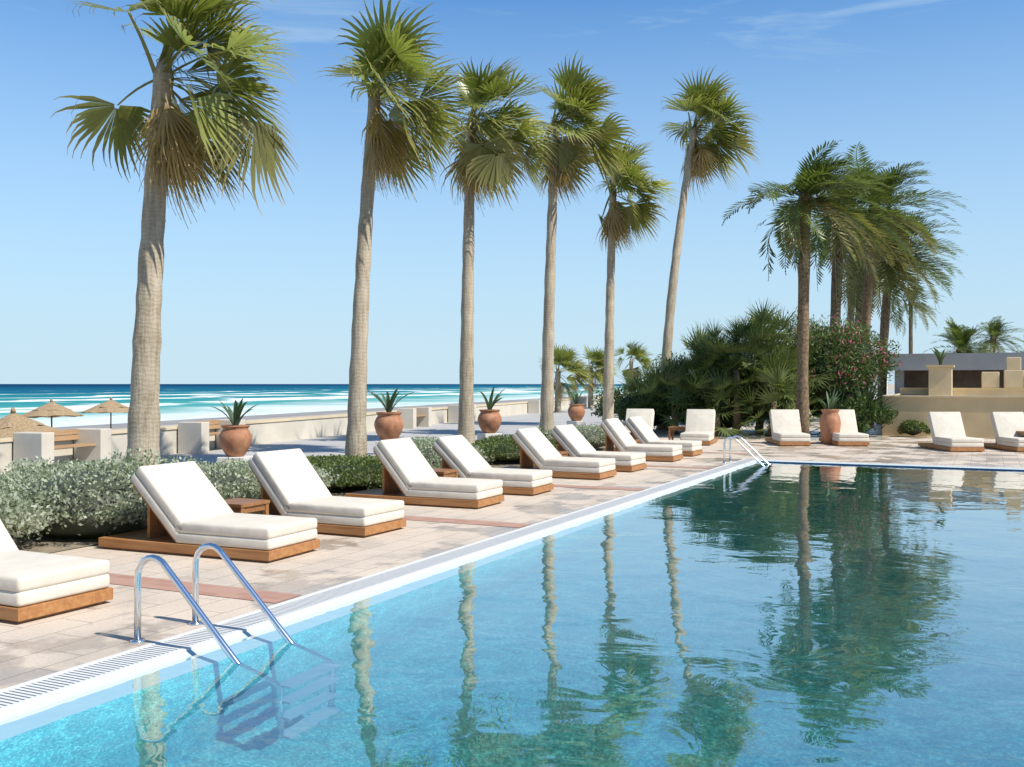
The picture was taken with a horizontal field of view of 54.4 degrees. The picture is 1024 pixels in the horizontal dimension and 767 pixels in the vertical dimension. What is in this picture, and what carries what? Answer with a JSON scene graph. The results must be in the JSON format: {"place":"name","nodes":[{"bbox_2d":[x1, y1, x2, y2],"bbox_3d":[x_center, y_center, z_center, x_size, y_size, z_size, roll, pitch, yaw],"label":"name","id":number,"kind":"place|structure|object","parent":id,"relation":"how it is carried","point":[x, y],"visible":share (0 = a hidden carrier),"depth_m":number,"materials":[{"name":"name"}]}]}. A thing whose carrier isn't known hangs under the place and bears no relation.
{"place":"outdoors","nodes":[
{"label":"outdoors","id":0,"kind":"place"},
{"bbox_2d":[0,384,636,426],"bbox_3d":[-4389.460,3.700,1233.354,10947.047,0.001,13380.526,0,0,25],"label":"sea","id":1,"kind":"structure","parent":0,"point":[185,401],"depth_m":263.12,"materials":[{"name":"liquid"}]},
{"bbox_2d":[53,393,622,429],"bbox_3d":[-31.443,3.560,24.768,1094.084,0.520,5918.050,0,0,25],"label":"beach sand","id":2,"kind":"structure","parent":0,"point":[120,426],"depth_m":105.06,"materials":[{"name":"beige sand"}]},
{"bbox_2d":[0,407,57,437],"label":"umbrella","id":3,"kind":"object","parent":2,"relation":"on","point":[12,422],"visible":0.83,"depth_m":31.01,"materials":[{"name":"brown"}]},
{"bbox_2d":[22,398,84,427],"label":"umbrella","id":4,"kind":"object","parent":2,"relation":"on","point":[51,409],"visible":0.93,"depth_m":49.51,"materials":[{"name":"brown"}]},
{"bbox_2d":[80,397,128,428],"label":"umbrella","id":5,"kind":"object","parent":2,"relation":"on","point":[110,405],"visible":0.91,"depth_m":55.96,"materials":[{"name":"brown"}]},
{"bbox_2d":[0,390,894,476],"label":"promenade paving","id":6,"kind":"structure","parent":0,"point":[335,444],"depth_m":29.98,"materials":[{"name":"beige stone"}]},
{"bbox_2d":[13,428,111,468],"bbox_3d":[-8.399,1.240,18.689,0.620,0.720,1.900,0,0,16],"label":"bench","id":7,"kind":"object","parent":6,"relation":"on","point":[95,444],"visible":0.89,"depth_m":18.85,"materials":[{"name":"paint"}]},
{"bbox_2d":[178,419,244,453],"bbox_3d":[-7.063,1.240,23.508,0.620,0.720,1.900,0,0,15],"label":"bench","id":8,"kind":"object","parent":6,"relation":"on","point":[193,437],"visible":0.72,"depth_m":22.63,"materials":[{"name":"paint"}]},
{"bbox_2d":[0,397,623,473],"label":"seawall","id":9,"kind":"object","parent":6,"relation":"on","point":[273,430],"depth_m":27.35,"materials":[{"name":"paint"}]},
{"bbox_2d":[397,407,431,428],"bbox_3d":[-3.536,1.240,36.227,0.620,0.720,1.900,0,0,16],"label":"bench","id":10,"kind":"object","parent":6,"relation":"on","point":[413,417],"visible":0.92,"depth_m":36.36,"materials":[{"name":"paint"}]},
{"bbox_2d":[448,404,475,422],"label":"bench","id":11,"kind":"object","parent":6,"relation":"on","point":[453,413],"visible":0.4,"depth_m":40.64,"materials":[{"name":"paint"}]},
{"bbox_2d":[528,399,539,412],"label":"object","id":12,"kind":"object","parent":6,"relation":"on","point":[533,406],"visible":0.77,"depth_m":53.14,"materials":[{"name":"paint"}]},
{"bbox_2d":[539,344,595,411],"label":"palm tree","id":13,"kind":"object","parent":6,"relation":"on","point":[563,357],"depth_m":55.09,"materials":[{"name":"green plant"}]},
{"bbox_2d":[566,404,585,426],"bbox_3d":[1.980,1.116,30.631,0.534,0.969,0.534,0,0,-43],"label":"pot","id":14,"kind":"object","parent":6,"relation":"on","point":[576,412],"visible":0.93,"depth_m":30.44,"materials":[{"name":"ceramic"}]},
{"bbox_2d":[578,396,587,407],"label":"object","id":15,"kind":"object","parent":6,"relation":"on","point":[583,400],"visible":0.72,"depth_m":65.66,"materials":[{"name":"paint"}]},
{"bbox_2d":[580,345,619,407],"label":"palm tree","id":16,"kind":"object","parent":6,"relation":"on","point":[597,358],"depth_m":63.75,"materials":[{"name":"green plant"}]},
{"bbox_2d":[614,339,655,381],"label":"palm tree","id":17,"kind":"object","parent":6,"relation":"on","point":[636,352],"depth_m":75.87,"materials":[{"name":"green plant"}]},
{"bbox_2d":[869,375,887,394],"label":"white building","id":18,"kind":"structure","parent":6,"relation":"on","point":[877,384],"depth_m":137.88,"materials":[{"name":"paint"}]},
{"bbox_2d":[0,462,1023,766],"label":"pool water","id":19,"kind":"structure","parent":0,"point":[756,614],"depth_m":5.94,"materials":[{"name":"blue liquid"}]},
{"bbox_2d":[0,398,1023,689],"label":"deck terrace","id":20,"kind":"structure","parent":0,"point":[46,646],"depth_m":9.21,"materials":[{"name":"stone"}]},
{"bbox_2d":[0,519,112,623],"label":"lounger","id":21,"kind":"object","parent":20,"relation":"on","point":[35,585],"visible":1,"depth_m":6.93,"materials":[{"name":"white fabric"}]},
{"bbox_2d":[98,461,319,562],"bbox_3d":[-2.923,1.194,9.588,2.020,0.812,0.780,0,0,24],"label":"lounger","id":22,"kind":"object","parent":20,"relation":"on","point":[189,511],"visible":0.99,"depth_m":9.37,"materials":[{"name":"white fabric"}]},
{"bbox_2d":[130,543,294,663],"bbox_3d":[-1.704,1.903,6.153,1.215,1.705,0.590,0,0,25],"label":"pool ladder","id":23,"kind":"object","parent":20,"relation":"on","point":[198,613],"visible":0.62,"depth_m":6.16,"materials":[{"name":"silver metal"}]},
{"bbox_2d":[225,498,269,514],"bbox_3d":[-2.881,1.420,10.498,0.460,0.360,0.460,0,0,25],"label":"side table","id":24,"kind":"object","parent":20,"relation":"on","point":[240,505],"visible":0.41,"depth_m":10.43,"materials":[{"name":"brown wood"}]},
{"bbox_2d":[10,446,615,552],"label":"planting soil","id":25,"kind":"structure","parent":20,"relation":"on","point":[45,544],"depth_m":10.10,"materials":[{"name":"brown soil"}]},
{"bbox_2d":[0,448,260,543],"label":"silver shrub","id":26,"kind":"object","parent":25,"relation":"on","point":[19,510],"depth_m":10.03,"materials":[{"name":"plant"}]},
{"bbox_2d":[50,0,306,465],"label":"palm","id":27,"kind":"object","parent":25,"relation":"on","point":[188,147],"depth_m":13.32,"materials":[{"name":"green plant"}]},
{"bbox_2d":[217,425,252,462],"bbox_3d":[-4.362,1.129,15.708,0.506,0.942,0.506,0,0,5],"label":"pot","id":28,"kind":"object","parent":25,"relation":"on","point":[235,442],"visible":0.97,"depth_m":15.53,"materials":[{"name":"ceramic"}]},
{"bbox_2d":[210,398,257,425],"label":"agave plant","id":29,"kind":"object","parent":28,"relation":"in","point":[235,417],"visible":0.9,"depth_m":15.62,"materials":[{"name":"green plant"}]},
{"bbox_2d":[216,460,340,498],"bbox_3d":[-3.356,1.297,13.728,1.929,0.605,2.658,0,0,-15],"label":"silver shrub","id":30,"kind":"object","parent":25,"relation":"on","point":[319,472],"depth_m":13.40,"materials":[{"name":"plant"}]},
{"bbox_2d":[306,453,382,492],"bbox_3d":[-2.553,1.339,15.738,2.552,0.462,3.860,0,0,-10],"label":"green shrub","id":31,"kind":"object","parent":25,"relation":"on","point":[327,464],"depth_m":14.62,"materials":[{"name":"green plant"}]},
{"bbox_2d":[374,412,403,444],"bbox_3d":[-2.474,1.089,20.015,0.588,1.022,0.588,0,0,5],"label":"pot","id":32,"kind":"object","parent":25,"relation":"on","point":[387,426],"visible":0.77,"depth_m":19.80,"materials":[{"name":"ceramic"}]},
{"bbox_2d":[367,388,413,412],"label":"agave plant","id":33,"kind":"object","parent":32,"relation":"in","point":[388,405],"visible":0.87,"depth_m":19.93,"materials":[{"name":"green plant"}]},
{"bbox_2d":[318,0,479,456],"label":"palm","id":34,"kind":"object","parent":25,"relation":"on","point":[386,53],"depth_m":17.47,"materials":[{"name":"green plant"}]},
{"bbox_2d":[411,435,494,468],"bbox_3d":[-1.239,1.255,17.739,1.851,0.690,3.311,0,0,1],"label":"silver shrub","id":35,"kind":"object","parent":25,"relation":"on","point":[422,443],"depth_m":16.95,"materials":[{"name":"plant"}]},
{"bbox_2d":[477,409,501,439],"bbox_3d":[-0.518,1.102,23.071,0.561,0.996,0.561,0,0,-28],"label":"pot","id":36,"kind":"object","parent":25,"relation":"on","point":[489,422],"visible":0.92,"depth_m":22.88,"materials":[{"name":"ceramic"}]},
{"bbox_2d":[479,387,503,409],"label":"agave plant","id":37,"kind":"object","parent":36,"relation":"in","point":[490,404],"visible":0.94,"depth_m":22.98,"materials":[{"name":"green plant"}]},
{"bbox_2d":[437,56,562,443],"bbox_3d":[-0.224,-2.739,21.634,2.792,8.679,3.697,0,0,-9],"label":"palm","id":38,"kind":"object","parent":25,"relation":"on","point":[483,163],"depth_m":21.03,"materials":[{"name":"green plant"}]},
{"bbox_2d":[472,434,556,460],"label":"green shrub","id":39,"kind":"object","parent":25,"relation":"on","point":[495,441],"depth_m":19.62,"materials":[{"name":"green plant"}]},
{"bbox_2d":[537,424,606,449],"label":"silver shrub","id":40,"kind":"object","parent":25,"relation":"on","point":[595,428],"depth_m":23.41,"materials":[{"name":"plant"}]},
{"bbox_2d":[528,50,642,432],"bbox_3d":[1.478,-3.303,25.546,2.828,9.808,3.885,0,0,-12],"label":"palm","id":41,"kind":"object","parent":25,"relation":"on","point":[572,152],"depth_m":24.97,"materials":[{"name":"green plant"}]},
{"bbox_2d":[246,448,405,536],"bbox_3d":[-2.241,1.179,11.092,2.020,0.843,0.780,0,0,27],"label":"lounger","id":42,"kind":"object","parent":20,"relation":"on","point":[291,482],"visible":0.89,"depth_m":10.85,"materials":[{"name":"white fabric"}]},
{"bbox_2d":[345,438,503,508],"bbox_3d":[-1.182,1.177,13.403,2.020,0.845,0.780,0,0,25],"label":"lounger","id":43,"kind":"object","parent":20,"relation":"on","point":[410,476],"visible":0.97,"depth_m":13.15,"materials":[{"name":"white fabric"}]},
{"bbox_2d":[108,452,755,602],"bbox_3d":[-0.399,1.596,13.762,3.230,0.001,21.320,0,0,25],"label":"paving strip","id":44,"kind":"object","parent":20,"relation":"on","point":[213,590],"visible":0.46,"depth_m":7.98,"materials":[{"name":"stone"}]},
{"bbox_2d":[432,468,458,477],"bbox_3d":[-1.073,1.420,14.289,0.460,0.360,0.460,0,0,24],"label":"side table","id":45,"kind":"object","parent":20,"relation":"on","point":[439,472],"visible":0.29,"depth_m":14.19,"materials":[{"name":"brown wood"}]},
{"bbox_2d":[432,435,553,495],"bbox_3d":[-0.459,1.197,14.874,2.020,0.806,0.780,0,0,24],"label":"lounger","id":46,"kind":"object","parent":20,"relation":"on","point":[463,456],"visible":0.78,"depth_m":14.62,"materials":[{"name":"white fabric"}]},
{"bbox_2d":[0,460,1023,721],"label":"pool edge","id":47,"kind":"object","parent":20,"relation":"in","point":[172,658],"visible":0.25,"depth_m":7.19,"materials":[{"name":"stone"}]},
{"bbox_2d":[0,459,1023,712],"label":"drain grate","id":48,"kind":"object","parent":47,"relation":"on","point":[58,683],"visible":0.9,"depth_m":7.03,"materials":[{"name":"white plastic"}]},
{"bbox_2d":[502,427,616,479],"bbox_3d":[0.721,1.191,17.212,2.020,0.818,0.780,0,0,26],"label":"lounger","id":49,"kind":"object","parent":20,"relation":"on","point":[538,449],"visible":0.91,"depth_m":16.93,"materials":[{"name":"white fabric"}]},
{"bbox_2d":[558,451,568,456],"bbox_3d":[0.735,1.420,18.080,0.460,0.360,0.460,0,0,22],"label":"side table","id":50,"kind":"object","parent":20,"relation":"on","point":[564,453],"visible":0.17,"depth_m":18.10,"materials":[{"name":"brown wood"}]},
{"bbox_2d":[533,424,646,471],"bbox_3d":[1.437,1.194,18.677,2.020,0.813,0.780,0,0,28],"label":"lounger","id":51,"kind":"object","parent":20,"relation":"on","point":[571,440],"visible":0.67,"depth_m":18.46,"materials":[{"name":"white fabric"}]},
{"bbox_2d":[583,134,682,421],"bbox_3d":[3.449,-2.892,29.345,3.121,8.987,3.982,0,0,25],"label":"palm","id":52,"kind":"object","parent":20,"relation":"on","point":[636,215],"depth_m":29.09,"materials":[{"name":"green plant"}]},
{"bbox_2d":[625,409,657,436],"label":"lounger","id":53,"kind":"object","parent":20,"relation":"on","point":[647,415],"visible":0.22,"depth_m":27.34,"materials":[{"name":"white fabric"}]},
{"bbox_2d":[601,418,682,461],"bbox_3d":[2.513,1.171,20.959,2.020,0.857,0.780,0,0,24],"label":"lounger","id":54,"kind":"object","parent":20,"relation":"on","point":[619,437],"visible":0.86,"depth_m":20.66,"materials":[{"name":"white fabric"}]},
{"bbox_2d":[614,416,702,456],"bbox_3d":[3.212,1.177,22.498,2.020,0.846,0.780,0,0,26],"label":"lounger","id":55,"kind":"object","parent":20,"relation":"on","point":[639,428],"visible":0.61,"depth_m":22.27,"materials":[{"name":"white fabric"}]},
{"bbox_2d":[668,426,684,439],"bbox_3d":[4.574,1.390,27.289,0.500,0.420,0.500,0,0,20],"label":"side table","id":56,"kind":"object","parent":20,"relation":"on","point":[672,429],"visible":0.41,"depth_m":27.14,"materials":[{"name":"brown wood"}]},
{"bbox_2d":[588,340,809,429],"bbox_3d":[6.132,-0.013,32.673,7.454,3.293,4.324,0,0,25],"label":"bush","id":57,"kind":"object","parent":20,"relation":"on","point":[618,396],"depth_m":31.72,"materials":[{"name":"green plant"}]},
{"bbox_2d":[680,409,717,445],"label":"lounger","id":58,"kind":"object","parent":20,"relation":"on","point":[700,425],"visible":0.97,"depth_m":26.68,"materials":[{"name":"white fabric"}]},
{"bbox_2d":[657,67,762,429],"bbox_3d":[6.956,-4.655,35.326,4.023,12.521,4.222,0,0,25],"label":"palm","id":59,"kind":"object","parent":20,"relation":"on","point":[701,100],"depth_m":34.80,"materials":[{"name":"green plant"}]},
{"bbox_2d":[671,358,776,436],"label":"chamaerops stems","id":60,"kind":"object","parent":20,"relation":"on","point":[736,417],"visible":0.19,"depth_m":30.23,"materials":[{"name":"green plant"}]},
{"bbox_2d":[614,298,852,439],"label":"bushes","id":61,"kind":"object","parent":20,"relation":"on","point":[715,351],"visible":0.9,"depth_m":30.36,"materials":[{"name":"green plant"}]},
{"bbox_2d":[723,435,769,466],"bbox_3d":[4.874,1.903,19.945,1.215,1.705,0.590,0,0,25],"label":"pool ladder","id":62,"kind":"object","parent":20,"relation":"on","point":[747,450],"visible":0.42,"depth_m":19.95,"materials":[{"name":"silver metal"}]},
{"bbox_2d":[765,409,810,445],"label":"lounger","id":63,"kind":"object","parent":20,"relation":"on","point":[785,427],"visible":1,"depth_m":26.39,"materials":[{"name":"white fabric"}]},
{"bbox_2d":[792,406,819,430],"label":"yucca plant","id":64,"kind":"object","parent":20,"relation":"on","point":[812,418],"visible":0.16,"depth_m":29.78,"materials":[{"name":"green plant"}]},
{"bbox_2d":[721,139,896,433],"bbox_3d":[8.309,-2.573,28.192,5.001,8.347,4.478,0,0,25],"label":"palm","id":65,"kind":"object","parent":20,"relation":"on","point":[815,178],"depth_m":27.97,"materials":[{"name":"green plant"}]},
{"bbox_2d":[816,389,839,409],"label":"agave plant","id":66,"kind":"object","parent":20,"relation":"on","point":[832,402],"visible":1,"depth_m":26.10,"materials":[{"name":"green plant"}]},
{"bbox_2d":[820,409,840,444],"bbox_3d":[8.374,1.140,26.197,0.540,0.920,0.540,0,0,-43],"label":"tall pot","id":67,"kind":"object","parent":20,"relation":"on","point":[830,422],"visible":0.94,"depth_m":26.00,"materials":[{"name":"orange ceramic"}]},
{"bbox_2d":[771,306,902,416],"bbox_3d":[10.050,-0.721,31.604,4.409,3.653,3.949,0,0,25],"label":"oleander bush","id":68,"kind":"object","parent":20,"relation":"on","point":[838,339],"depth_m":30.58,"materials":[{"name":"green plant"}]},
{"bbox_2d":[809,388,875,437],"bbox_3d":[9.652,0.896,29.919,2.760,1.823,2.712,0,0,1],"label":"shrub","id":69,"kind":"object","parent":20,"relation":"on","point":[835,407],"visible":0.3,"depth_m":29.57,"materials":[{"name":"green plant"}]},
{"bbox_2d":[755,156,932,332],"bbox_3d":[12.191,-3.183,36.069,5.991,9.567,5.949,0,0,25],"label":"palm","id":70,"kind":"object","parent":20,"relation":"on","point":[824,255],"depth_m":35.55,"materials":[{"name":"green plant"}]},
{"bbox_2d":[819,410,869,445],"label":"lounger","id":71,"kind":"object","parent":20,"relation":"on","point":[849,434],"visible":0.76,"depth_m":25.63,"materials":[{"name":"white fabric"}]},
{"bbox_2d":[818,394,898,432],"bbox_3d":[10.477,0.933,30.166,2.427,1.261,2.426,0,0,25],"label":"bush","id":72,"kind":"object","parent":20,"relation":"on","point":[880,417],"depth_m":29.69,"materials":[{"name":"plant"}]},
{"bbox_2d":[792,226,924,398],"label":"palm","id":73,"kind":"object","parent":20,"relation":"on","point":[856,278],"depth_m":49.48,"materials":[{"name":"plant"}]},
{"bbox_2d":[842,370,890,404],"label":"bush","id":74,"kind":"object","parent":20,"relation":"on","point":[855,396],"visible":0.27,"depth_m":30.69,"materials":[{"name":"green plant"}]},
{"bbox_2d":[841,375,902,432],"bbox_3d":[10.746,0.595,29.917,3.099,1.941,2.940,0,0,25],"label":"shrub","id":75,"kind":"object","parent":20,"relation":"on","point":[870,398],"visible":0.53,"depth_m":29.68,"materials":[{"name":"green plant"}]},
{"bbox_2d":[841,211,939,336],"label":"palm","id":76,"kind":"object","parent":20,"relation":"on","point":[853,307],"depth_m":44.51,"materials":[{"name":"green plant"}]},
{"bbox_2d":[816,143,968,395],"bbox_3d":[14.348,-3.666,38.196,6.014,10.533,5.950,0,0,25],"label":"palm","id":77,"kind":"object","parent":20,"relation":"on","point":[927,236],"depth_m":38.00,"materials":[{"name":"green plant"}]},
{"bbox_2d":[844,198,965,407],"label":"palm","id":78,"kind":"object","parent":20,"relation":"on","point":[895,281],"depth_m":40.49,"materials":[{"name":"green plant"}]},
{"bbox_2d":[881,279,945,353],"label":"palm","id":79,"kind":"object","parent":20,"relation":"on","point":[918,305],"depth_m":99.83,"materials":[{"name":"green plant"}]},
{"bbox_2d":[918,412,984,451],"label":"lounger","id":80,"kind":"object","parent":20,"relation":"on","point":[947,430],"visible":1,"depth_m":24.20,"materials":[{"name":"white fabric"}]},
{"bbox_2d":[885,352,1023,393],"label":"building","id":81,"kind":"structure","parent":20,"relation":"on","point":[968,369],"depth_m":37.04,"materials":[{"name":"paint"}]},
{"bbox_2d":[923,314,1002,352],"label":"palm","id":82,"kind":"object","parent":20,"relation":"on","point":[961,338],"depth_m":69.42,"materials":[{"name":"green plant"}]},
{"bbox_2d":[971,315,1023,352],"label":"palm","id":83,"kind":"object","parent":20,"relation":"on","point":[995,327],"depth_m":87.69,"materials":[{"name":"green plant"}]},
{"bbox_2d":[984,412,1023,451],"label":"lounger","id":84,"kind":"object","parent":20,"relation":"on","point":[1006,426],"visible":0.97,"depth_m":24.22,"materials":[{"name":"white fabric"}]},
{"bbox_2d":[0,0,1023,383],"label":"sky","id":85,"kind":"structure","parent":0,"point":[249,297],"materials":[{"name":"blue"}]},
{"bbox_2d":[568,391,582,403],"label":"agave plant","id":86,"kind":"object","parent":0,"point":[575,397],"visible":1,"depth_m":30.57,"materials":[{"name":"green plant"}]},
{"bbox_2d":[888,384,894,389],"bbox_3d":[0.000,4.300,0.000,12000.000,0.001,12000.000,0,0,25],"label":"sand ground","id":87,"kind":"structure","parent":0,"point":[891,386],"depth_m":1248.79,"materials":[{"name":"beige sand"}]},
{"bbox_2d":[897,419,930,435],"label":"shrub","id":88,"kind":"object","parent":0,"point":[906,424],"depth_m":29.69,"materials":[{"name":"green plant"}]},
{"bbox_2d":[882,357,1023,437],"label":"wall","id":89,"kind":"structure","parent":0,"point":[975,407],"depth_m":30.32,"materials":[{"name":"paint"}]},
{"bbox_2d":[932,347,946,364],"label":"agave plant","id":90,"kind":"object","parent":89,"relation":"on","point":[939,356],"depth_m":30.87,"materials":[{"name":"green plant"}]}
]}

